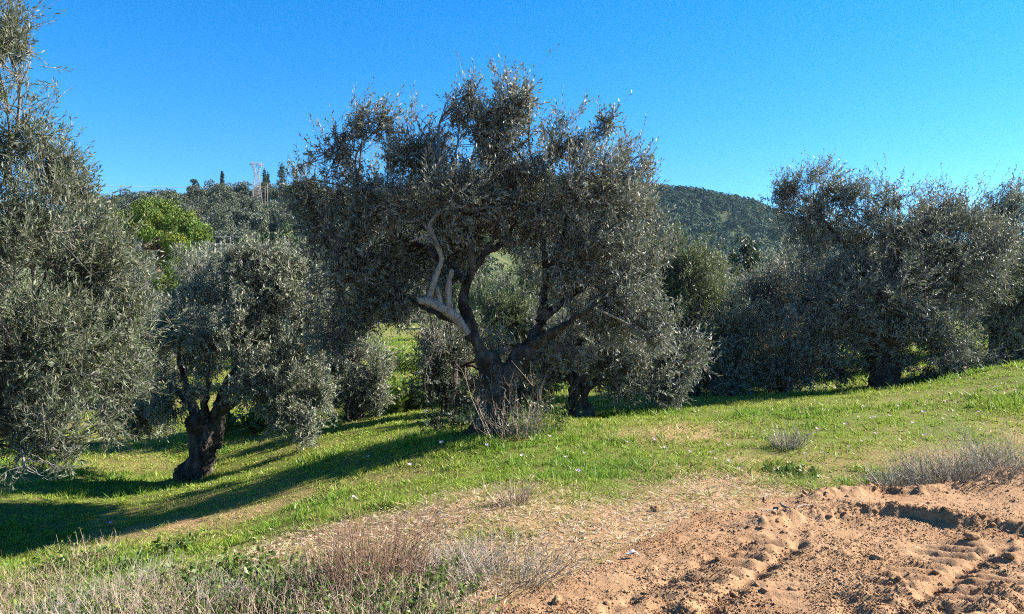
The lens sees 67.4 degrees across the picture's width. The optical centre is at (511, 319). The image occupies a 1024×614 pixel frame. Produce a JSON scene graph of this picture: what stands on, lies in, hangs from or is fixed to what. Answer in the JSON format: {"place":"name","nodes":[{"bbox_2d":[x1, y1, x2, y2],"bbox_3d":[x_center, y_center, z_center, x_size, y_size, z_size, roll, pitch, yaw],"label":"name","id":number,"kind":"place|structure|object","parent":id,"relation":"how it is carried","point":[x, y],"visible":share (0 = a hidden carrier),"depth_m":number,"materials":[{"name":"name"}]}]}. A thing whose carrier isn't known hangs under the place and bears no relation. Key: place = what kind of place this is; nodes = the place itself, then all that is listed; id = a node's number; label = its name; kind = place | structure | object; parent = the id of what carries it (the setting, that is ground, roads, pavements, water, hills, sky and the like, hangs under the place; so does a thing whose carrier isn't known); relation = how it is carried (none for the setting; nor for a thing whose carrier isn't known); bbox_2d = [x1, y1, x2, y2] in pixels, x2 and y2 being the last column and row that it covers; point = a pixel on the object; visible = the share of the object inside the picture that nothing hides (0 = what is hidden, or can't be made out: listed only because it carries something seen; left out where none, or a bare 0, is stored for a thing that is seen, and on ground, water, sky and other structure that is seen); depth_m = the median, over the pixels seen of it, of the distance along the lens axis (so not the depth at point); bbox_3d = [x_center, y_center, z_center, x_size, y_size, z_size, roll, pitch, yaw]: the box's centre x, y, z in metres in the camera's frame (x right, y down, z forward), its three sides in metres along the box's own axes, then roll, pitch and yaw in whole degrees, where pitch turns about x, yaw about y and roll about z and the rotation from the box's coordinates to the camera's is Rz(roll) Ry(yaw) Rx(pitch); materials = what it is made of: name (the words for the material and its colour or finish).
{"place":"outdoors","nodes":[
{"label":"outdoors","id":0,"kind":"place"},
{"bbox_2d":[1,200,524,322],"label":"hill","id":1,"kind":"structure","parent":0,"point":[506,259],"depth_m":167.95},
{"bbox_2d":[186,185,212,209],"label":"hillside tree","id":2,"kind":"object","parent":1,"relation":"on","point":[198,194],"visible":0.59,"depth_m":192.04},
{"bbox_2d":[208,227,237,250],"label":"hillside tree","id":3,"kind":"object","parent":1,"relation":"on","point":[222,233],"visible":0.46,"depth_m":134.97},
{"bbox_2d":[211,211,260,247],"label":"hillside tree","id":4,"kind":"object","parent":1,"relation":"on","point":[228,224],"visible":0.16,"depth_m":144.39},
{"bbox_2d":[225,206,258,226],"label":"hillside tree","id":5,"kind":"object","parent":1,"relation":"on","point":[236,214],"visible":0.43,"depth_m":157.39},
{"bbox_2d":[228,226,259,244],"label":"hillside tree","id":6,"kind":"object","parent":1,"relation":"on","point":[237,231],"visible":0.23,"depth_m":135.64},
{"bbox_2d":[237,196,261,212],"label":"hillside tree","id":7,"kind":"object","parent":1,"relation":"on","point":[249,202],"visible":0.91,"depth_m":176.59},
{"bbox_2d":[244,212,271,234],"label":"hillside tree","id":8,"kind":"object","parent":1,"relation":"on","point":[261,221],"visible":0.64,"depth_m":150.18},
{"bbox_2d":[240,200,281,230],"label":"hillside tree","id":9,"kind":"object","parent":1,"relation":"on","point":[274,208],"visible":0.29,"depth_m":162.68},
{"bbox_2d":[257,181,286,201],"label":"hillside tree","id":10,"kind":"object","parent":1,"relation":"on","point":[274,193],"visible":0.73,"depth_m":206.56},
{"bbox_2d":[0,321,1023,613],"bbox_3d":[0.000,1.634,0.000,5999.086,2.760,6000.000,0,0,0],"label":"ground","id":11,"kind":"structure","parent":0,"point":[522,517],"depth_m":10.08,"materials":[{"name":"plant"}]},
{"bbox_2d":[0,261,66,333],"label":"olive tree","id":12,"kind":"object","parent":11,"relation":"on","point":[22,290],"visible":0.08,"depth_m":23.18,"materials":[{"name":"green plant"}]},
{"bbox_2d":[0,556,67,600],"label":"dry shrub","id":13,"kind":"object","parent":11,"relation":"on","point":[11,583],"visible":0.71,"depth_m":7.04,"materials":[{"name":"beige plant"}]},
{"bbox_2d":[0,576,81,613],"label":"dry shrub","id":14,"kind":"object","parent":11,"relation":"on","point":[44,598],"visible":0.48,"depth_m":5.89,"materials":[{"name":"beige plant"}]},
{"bbox_2d":[9,585,95,613],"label":"leafy weed","id":15,"kind":"object","parent":11,"relation":"on","point":[36,599],"visible":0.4,"depth_m":5.97,"materials":[{"name":"green plant"}]},
{"bbox_2d":[0,565,110,613],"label":"dry shrub","id":16,"kind":"object","parent":11,"relation":"on","point":[7,602],"visible":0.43,"depth_m":6.39,"materials":[{"name":"beige plant"}]},
{"bbox_2d":[18,544,107,574],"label":"leafy weed","id":17,"kind":"object","parent":11,"relation":"on","point":[58,559],"visible":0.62,"depth_m":7.69,"materials":[{"name":"green plant"}]},
{"bbox_2d":[0,553,126,613],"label":"dry shrub","id":18,"kind":"object","parent":11,"relation":"on","point":[96,611],"visible":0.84,"depth_m":5.24,"materials":[{"name":"beige plant"}]},
{"bbox_2d":[15,549,115,595],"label":"dry shrub","id":19,"kind":"object","parent":11,"relation":"on","point":[64,570],"visible":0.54,"depth_m":7.16,"materials":[{"name":"beige plant"}]},
{"bbox_2d":[32,557,117,583],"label":"leafy weed","id":20,"kind":"object","parent":11,"relation":"on","point":[84,567],"visible":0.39,"depth_m":7.13,"materials":[{"name":"green plant"}]},
{"bbox_2d":[0,538,156,613],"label":"dry shrub","id":21,"kind":"object","parent":11,"relation":"on","point":[73,591],"visible":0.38,"depth_m":5.85,"materials":[{"name":"beige plant"}]},
{"bbox_2d":[35,528,138,569],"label":"dry shrub","id":22,"kind":"object","parent":11,"relation":"on","point":[112,549],"visible":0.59,"depth_m":7.95,"materials":[{"name":"beige plant"}]},
{"bbox_2d":[0,0,192,492],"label":"olive tree","id":23,"kind":"object","parent":11,"relation":"on","point":[67,342],"visible":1,"depth_m":8.05,"materials":[{"name":"green plant"}]},
{"bbox_2d":[41,563,179,613],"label":"dry shrub","id":24,"kind":"object","parent":11,"relation":"on","point":[99,605],"visible":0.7,"depth_m":4.95,"materials":[{"name":"beige plant"}]},
{"bbox_2d":[98,546,157,574],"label":"leafy weed","id":25,"kind":"object","parent":11,"relation":"on","point":[119,565],"visible":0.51,"depth_m":7.35,"materials":[{"name":"green plant"}]},
{"bbox_2d":[55,555,214,613],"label":"dry shrub","id":26,"kind":"object","parent":11,"relation":"on","point":[122,599],"visible":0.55,"depth_m":5.36,"materials":[{"name":"beige plant"}]},
{"bbox_2d":[73,541,211,605],"bbox_3d":[-3.101,2.077,6.328,1.097,0.544,0.970,0,0,0],"label":"dry shrub","id":27,"kind":"object","parent":11,"relation":"on","point":[156,575],"visible":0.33,"depth_m":6.39,"materials":[{"name":"beige plant"}]},
{"bbox_2d":[89,196,214,300],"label":"stone pine","id":28,"kind":"object","parent":11,"relation":"on","point":[166,217],"visible":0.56,"depth_m":70.22,"materials":[{"name":"green plant"}]},
{"bbox_2d":[78,547,233,613],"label":"dry shrub","id":29,"kind":"object","parent":11,"relation":"on","point":[157,590],"visible":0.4,"depth_m":5.32,"materials":[{"name":"beige plant"}]},
{"bbox_2d":[107,234,215,382],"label":"olive tree","id":30,"kind":"object","parent":11,"relation":"on","point":[148,286],"visible":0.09,"depth_m":27.09,"materials":[{"name":"green plant"}]},
{"bbox_2d":[101,580,239,613],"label":"dry shrub","id":31,"kind":"object","parent":11,"relation":"on","point":[140,609],"visible":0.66,"depth_m":4.64,"materials":[{"name":"beige plant"}]},
{"bbox_2d":[148,528,212,554],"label":"leafy weed","id":32,"kind":"object","parent":11,"relation":"on","point":[186,540],"visible":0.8,"depth_m":8.18,"materials":[{"name":"green plant"}]},
{"bbox_2d":[101,556,264,613],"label":"dry shrub","id":33,"kind":"object","parent":11,"relation":"on","point":[180,603],"visible":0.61,"depth_m":4.82,"materials":[{"name":"beige plant"}]},
{"bbox_2d":[133,549,238,599],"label":"dry shrub","id":34,"kind":"object","parent":11,"relation":"on","point":[186,577],"visible":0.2,"depth_m":5.87,"materials":[{"name":"beige plant"}]},
{"bbox_2d":[163,241,210,310],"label":"olive tree","id":35,"kind":"object","parent":11,"relation":"on","point":[182,261],"visible":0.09,"depth_m":36.16,"materials":[{"name":"green plant"}]},
{"bbox_2d":[112,560,283,613],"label":"dry shrub","id":36,"kind":"object","parent":11,"relation":"on","point":[197,595],"visible":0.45,"depth_m":4.97,"materials":[{"name":"beige plant"}]},
{"bbox_2d":[158,555,237,588],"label":"leafy weed","id":37,"kind":"object","parent":11,"relation":"on","point":[188,566],"visible":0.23,"depth_m":6.20,"materials":[{"name":"green plant"}]},
{"bbox_2d":[130,576,288,613],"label":"dry shrub","id":38,"kind":"object","parent":11,"relation":"on","point":[200,609],"visible":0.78,"depth_m":4.61,"materials":[{"name":"beige plant"}]},
{"bbox_2d":[86,220,348,482],"bbox_3d":[-5.329,0.648,13.522,5.043,4.786,2.444,0,0,0],"label":"olive tree","id":39,"kind":"object","parent":11,"relation":"on","point":[244,327],"visible":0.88,"depth_m":13.22,"materials":[{"name":"green plant"}]},
{"bbox_2d":[158,547,285,613],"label":"dry shrub","id":40,"kind":"object","parent":11,"relation":"on","point":[215,599],"visible":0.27,"depth_m":5.11,"materials":[{"name":"beige plant"}]},
{"bbox_2d":[193,545,259,575],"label":"leafy weed","id":41,"kind":"object","parent":11,"relation":"on","point":[235,557],"visible":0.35,"depth_m":6.50,"materials":[{"name":"green plant"}]},
{"bbox_2d":[173,547,292,598],"bbox_3d":[-1.969,1.843,5.596,0.817,0.382,0.672,0,0,27],"label":"leafy weed","id":42,"kind":"object","parent":11,"relation":"on","point":[232,572],"visible":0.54,"depth_m":5.55,"materials":[{"name":"green plant"}]},
{"bbox_2d":[177,245,295,384],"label":"olive tree","id":43,"kind":"object","parent":11,"relation":"on","point":[214,269],"visible":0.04,"depth_m":23.03,"materials":[{"name":"green plant"}]},
{"bbox_2d":[186,574,288,613],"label":"leafy weed","id":44,"kind":"object","parent":11,"relation":"on","point":[260,602],"visible":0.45,"depth_m":4.81,"materials":[{"name":"green plant"}]},
{"bbox_2d":[188,574,313,613],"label":"dry shrub","id":45,"kind":"object","parent":11,"relation":"on","point":[229,608],"visible":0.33,"depth_m":4.69,"materials":[{"name":"beige plant"}]},
{"bbox_2d":[185,546,318,608],"bbox_3d":[-1.748,1.820,5.308,0.910,0.344,0.867,0,0,-40],"label":"dry shrub","id":46,"kind":"object","parent":11,"relation":"on","point":[261,569],"visible":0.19,"depth_m":5.34,"materials":[{"name":"beige plant"}]},
{"bbox_2d":[223,398,298,435],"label":"green bush","id":47,"kind":"object","parent":11,"relation":"on","point":[250,422],"visible":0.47,"depth_m":16.43,"materials":[{"name":"green plant"}]},
{"bbox_2d":[176,556,346,613],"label":"dry shrub","id":48,"kind":"object","parent":11,"relation":"on","point":[307,592],"visible":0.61,"depth_m":4.59,"materials":[{"name":"beige plant"}]},
{"bbox_2d":[259,221,309,262],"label":"leafy tree","id":49,"kind":"object","parent":11,"relation":"on","point":[273,235],"visible":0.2,"depth_m":83.20,"materials":[{"name":"green plant"}]},
{"bbox_2d":[225,534,372,602],"bbox_3d":[-1.395,1.703,5.203,1.000,0.465,0.856,0,0,22],"label":"dry shrub","id":50,"kind":"object","parent":11,"relation":"on","point":[285,567],"visible":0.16,"depth_m":5.14,"materials":[{"name":"beige plant"}]},
{"bbox_2d":[243,579,382,613],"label":"dry shrub","id":51,"kind":"object","parent":11,"relation":"on","point":[285,583],"visible":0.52,"depth_m":4.31,"materials":[{"name":"beige plant"}]},
{"bbox_2d":[260,564,368,613],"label":"leafy weed","id":52,"kind":"object","parent":11,"relation":"on","point":[286,593],"visible":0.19,"depth_m":4.78,"materials":[{"name":"green plant"}]},
{"bbox_2d":[276,546,361,580],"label":"leafy weed","id":53,"kind":"object","parent":11,"relation":"on","point":[294,564],"visible":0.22,"depth_m":5.68,"materials":[{"name":"green plant"}]},
{"bbox_2d":[234,544,408,613],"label":"dry shrub","id":54,"kind":"object","parent":11,"relation":"on","point":[319,584],"visible":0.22,"depth_m":4.78,"materials":[{"name":"beige plant"}]},
{"bbox_2d":[243,247,409,422],"bbox_3d":[-4.079,0.378,16.768,3.922,4.163,2.204,0,0,28],"label":"olive tree","id":55,"kind":"object","parent":11,"relation":"on","point":[360,390],"visible":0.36,"depth_m":16.14,"materials":[{"name":"green plant"}]},
{"bbox_2d":[238,550,418,613],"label":"dry shrub","id":56,"kind":"object","parent":11,"relation":"on","point":[320,604],"visible":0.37,"depth_m":4.60,"materials":[{"name":"beige plant"}]},
{"bbox_2d":[267,569,429,613],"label":"dry shrub","id":57,"kind":"object","parent":11,"relation":"on","point":[347,612],"visible":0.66,"depth_m":4.32,"materials":[{"name":"beige plant"}]},
{"bbox_2d":[265,503,444,604],"bbox_3d":[-0.981,1.545,4.961,1.077,0.654,0.972,0,0,23],"label":"dry shrub","id":58,"kind":"object","parent":11,"relation":"on","point":[349,564],"visible":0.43,"depth_m":5.01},
{"bbox_2d":[262,473,462,597],"bbox_3d":[-1.023,1.387,4.998,1.462,0.900,1.149,0,0,0],"label":"dry shrub","id":59,"kind":"object","parent":11,"relation":"on","point":[367,549],"visible":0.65,"depth_m":4.97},
{"bbox_2d":[273,543,468,613],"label":"dry shrub","id":60,"kind":"object","parent":11,"relation":"on","point":[348,595],"visible":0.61,"depth_m":4.34,"materials":[{"name":"beige plant"}]},
{"bbox_2d":[325,572,448,613],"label":"leafy weed","id":61,"kind":"object","parent":11,"relation":"on","point":[391,607],"visible":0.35,"depth_m":4.35,"materials":[{"name":"green plant"}]},
{"bbox_2d":[349,576,425,613],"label":"leafy weed","id":62,"kind":"object","parent":11,"relation":"on","point":[378,589],"visible":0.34,"depth_m":4.53,"materials":[{"name":"green plant"}]},
{"bbox_2d":[365,366,430,416],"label":"green bush","id":63,"kind":"object","parent":11,"relation":"on","point":[401,401],"visible":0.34,"depth_m":16.71,"materials":[{"name":"green plant"}]},
{"bbox_2d":[327,572,468,613],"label":"dry shrub","id":64,"kind":"object","parent":11,"relation":"on","point":[421,612],"visible":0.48,"depth_m":4.31,"materials":[{"name":"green plant"}]},
{"bbox_2d":[372,346,429,370],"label":"green bush","id":65,"kind":"object","parent":11,"relation":"on","point":[404,363],"visible":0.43,"depth_m":25.68,"materials":[{"name":"green plant"}]},
{"bbox_2d":[331,554,482,613],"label":"dry shrub","id":66,"kind":"object","parent":11,"relation":"on","point":[409,593],"visible":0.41,"depth_m":4.50,"materials":[{"name":"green plant"}]},
{"bbox_2d":[372,560,447,604],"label":"leafy weed","id":67,"kind":"object","parent":11,"relation":"on","point":[417,584],"visible":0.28,"depth_m":4.71,"materials":[{"name":"green plant"}]},
{"bbox_2d":[387,365,476,406],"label":"green bush","id":68,"kind":"object","parent":11,"relation":"on","point":[403,389],"visible":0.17,"depth_m":17.20,"materials":[{"name":"green plant"}]},
{"bbox_2d":[364,560,499,613],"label":"dry shrub","id":69,"kind":"object","parent":11,"relation":"on","point":[436,598],"visible":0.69,"depth_m":4.38,"materials":[{"name":"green plant"}]},
{"bbox_2d":[406,395,474,431],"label":"green bush","id":70,"kind":"object","parent":11,"relation":"on","point":[452,422],"visible":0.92,"depth_m":12.14,"materials":[{"name":"green plant"}]},
{"bbox_2d":[399,548,484,601],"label":"leafy weed","id":71,"kind":"object","parent":11,"relation":"on","point":[462,585],"visible":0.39,"depth_m":4.84,"materials":[{"name":"green plant"}]},
{"bbox_2d":[387,519,525,580],"bbox_3d":[-0.363,1.605,5.349,0.990,0.345,0.921,0,0,0],"label":"dry shrub","id":72,"kind":"object","parent":11,"relation":"on","point":[460,553],"visible":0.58,"depth_m":5.37,"materials":[{"name":"brown plant"}]},
{"bbox_2d":[412,586,532,613],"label":"dry shrub","id":73,"kind":"object","parent":11,"relation":"on","point":[471,608],"visible":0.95,"depth_m":4.19,"materials":[{"name":"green plant"}]},
{"bbox_2d":[452,255,504,303],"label":"tree","id":74,"kind":"object","parent":11,"relation":"on","point":[490,257],"visible":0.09,"depth_m":103.43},
{"bbox_2d":[269,43,693,440],"bbox_3d":[-0.433,-1.143,11.946,6.199,6.013,3.309,0,0,22],"label":"olive tree","id":75,"kind":"object","parent":11,"relation":"on","point":[466,209],"visible":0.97,"depth_m":11.54,"materials":[{"name":"green plant"}]},
{"bbox_2d":[397,295,567,416],"bbox_3d":[-0.482,0.922,15.588,3.515,3.018,1.993,0,0,0],"label":"olive tree","id":76,"kind":"object","parent":11,"relation":"on","point":[447,372],"visible":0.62,"depth_m":15.21,"materials":[{"name":"green plant"}]},
{"bbox_2d":[455,265,518,327],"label":"olive tree","id":77,"kind":"object","parent":11,"relation":"on","point":[490,286],"visible":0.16,"depth_m":58.10,"materials":[{"name":"green plant"}]},
{"bbox_2d":[82,471,902,613],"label":"straw litter","id":78,"kind":"object","parent":11,"relation":"on","point":[574,518],"visible":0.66,"depth_m":6.75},
{"bbox_2d":[396,518,601,597],"bbox_3d":[-0.027,1.550,5.098,1.395,0.369,1.157,0,0,32],"label":"dry shrub","id":79,"kind":"object","parent":11,"relation":"on","point":[527,562],"visible":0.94,"depth_m":5.03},
{"bbox_2d":[471,466,540,506],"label":"dry shrub","id":80,"kind":"object","parent":11,"relation":"on","point":[517,497],"visible":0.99,"depth_m":6.98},
{"bbox_2d":[446,247,570,363],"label":"olive tree","id":81,"kind":"object","parent":11,"relation":"on","point":[507,312],"visible":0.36,"depth_m":20.88,"materials":[{"name":"green plant"}]},
{"bbox_2d":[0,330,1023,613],"bbox_3d":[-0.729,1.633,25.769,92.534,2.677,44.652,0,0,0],"label":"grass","id":82,"kind":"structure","parent":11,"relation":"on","point":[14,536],"depth_m":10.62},
{"bbox_2d":[485,251,538,335],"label":"olive tree","id":83,"kind":"object","parent":11,"relation":"on","point":[503,279],"visible":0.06,"depth_m":45.97,"materials":[{"name":"green plant"}]},
{"bbox_2d":[509,395,584,427],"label":"green bush","id":84,"kind":"object","parent":11,"relation":"on","point":[558,418],"visible":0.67,"depth_m":12.03,"materials":[{"name":"green plant"}]},
{"bbox_2d":[514,298,722,418],"bbox_3d":[2.082,0.641,14.449,4.141,2.665,2.089,0,0,0],"label":"olive tree","id":85,"kind":"object","parent":11,"relation":"on","point":[663,382],"visible":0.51,"depth_m":14.18,"materials":[{"name":"green plant"}]},
{"bbox_2d":[619,214,743,396],"bbox_3d":[4.117,-0.140,18.168,3.328,4.854,2.360,0,0,0],"label":"olive tree","id":86,"kind":"object","parent":11,"relation":"on","point":[684,265],"visible":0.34,"depth_m":17.87,"materials":[{"name":"green plant"}]},
{"bbox_2d":[694,250,739,302],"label":"olive tree","id":87,"kind":"object","parent":11,"relation":"on","point":[727,270],"visible":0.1,"depth_m":50.73,"materials":[{"name":"green plant"}]},
{"bbox_2d":[672,290,792,396],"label":"olive tree","id":88,"kind":"object","parent":11,"relation":"on","point":[737,364],"visible":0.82,"depth_m":17.35,"materials":[{"name":"green plant"}]},
{"bbox_2d":[726,236,769,286],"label":"evergreen tree","id":89,"kind":"object","parent":11,"relation":"on","point":[748,254],"visible":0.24,"depth_m":61.37,"materials":[{"name":"green plant"}]},
{"bbox_2d":[478,467,1023,613],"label":"soil crumbs","id":90,"kind":"object","parent":11,"relation":"on","point":[830,596],"visible":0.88,"depth_m":5.14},
{"bbox_2d":[717,243,794,307],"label":"olive tree","id":91,"kind":"object","parent":11,"relation":"on","point":[764,258],"visible":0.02,"depth_m":37.91,"materials":[{"name":"green plant"}]},
{"bbox_2d":[720,229,832,323],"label":"olive tree","id":92,"kind":"object","parent":11,"relation":"on","point":[781,248],"visible":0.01,"depth_m":26.51,"materials":[{"name":"green plant"}]},
{"bbox_2d":[754,419,817,450],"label":"dry shrub","id":93,"kind":"object","parent":11,"relation":"on","point":[790,442],"visible":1,"depth_m":9.87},
{"bbox_2d":[721,243,852,393],"bbox_3d":[6.700,-0.033,18.753,3.536,3.936,2.227,0,0,0],"label":"olive tree","id":94,"kind":"object","parent":11,"relation":"on","point":[765,289],"visible":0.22,"depth_m":18.45,"materials":[{"name":"green plant"}]},
{"bbox_2d":[761,459,818,480],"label":"leafy weed","id":95,"kind":"object","parent":11,"relation":"on","point":[793,467],"visible":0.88,"depth_m":8.70,"materials":[{"name":"green plant"}]},
{"bbox_2d":[752,148,1023,393],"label":"olive tree","id":96,"kind":"object","parent":11,"relation":"on","point":[882,337],"visible":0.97,"depth_m":16.83,"materials":[{"name":"green plant"}]},
{"bbox_2d":[826,216,954,354],"bbox_3d":[10.450,-0.732,21.259,3.903,4.633,3.600,0,0,2],"label":"olive tree","id":97,"kind":"object","parent":11,"relation":"on","point":[885,282],"visible":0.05,"depth_m":21.19,"materials":[{"name":"green plant"}]},
{"bbox_2d":[853,456,938,487],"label":"dry shrub","id":98,"kind":"object","parent":11,"relation":"on","point":[896,480],"visible":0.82,"depth_m":7.96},
{"bbox_2d":[880,440,1009,484],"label":"dry shrub","id":99,"kind":"object","parent":11,"relation":"on","point":[921,471],"visible":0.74,"depth_m":8.11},
{"bbox_2d":[909,434,1023,487],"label":"dry shrub","id":100,"kind":"object","parent":11,"relation":"on","point":[1016,471],"visible":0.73,"depth_m":8.09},
{"bbox_2d":[923,422,1023,472],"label":"dry shrub","id":101,"kind":"object","parent":11,"relation":"on","point":[990,451],"visible":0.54,"depth_m":8.59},
{"bbox_2d":[941,160,1023,366],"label":"olive tree","id":102,"kind":"object","parent":11,"relation":"on","point":[1009,332],"visible":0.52,"depth_m":18.26,"materials":[{"name":"green plant"}]},
{"bbox_2d":[0,0,1023,241],"label":"sky","id":103,"kind":"structure","parent":0,"point":[168,93],"materials":[{"name":"blue"}]},
{"bbox_2d":[422,189,981,320],"bbox_3d":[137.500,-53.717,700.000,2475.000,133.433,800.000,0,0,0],"label":"hill","id":104,"kind":"structure","parent":0,"point":[724,216],"depth_m":509.14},
{"bbox_2d":[395,170,955,307],"bbox_3d":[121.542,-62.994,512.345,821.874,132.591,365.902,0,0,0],"label":"wood","id":105,"kind":"object","parent":104,"relation":"on","point":[683,197],"visible":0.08,"depth_m":518.26,"materials":[{"name":"green plant"}]},
{"bbox_2d":[480,466,1023,613],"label":"dirt road","id":106,"kind":"structure","parent":0,"point":[797,519],"depth_m":5.40,"materials":[{"name":"red soil"}]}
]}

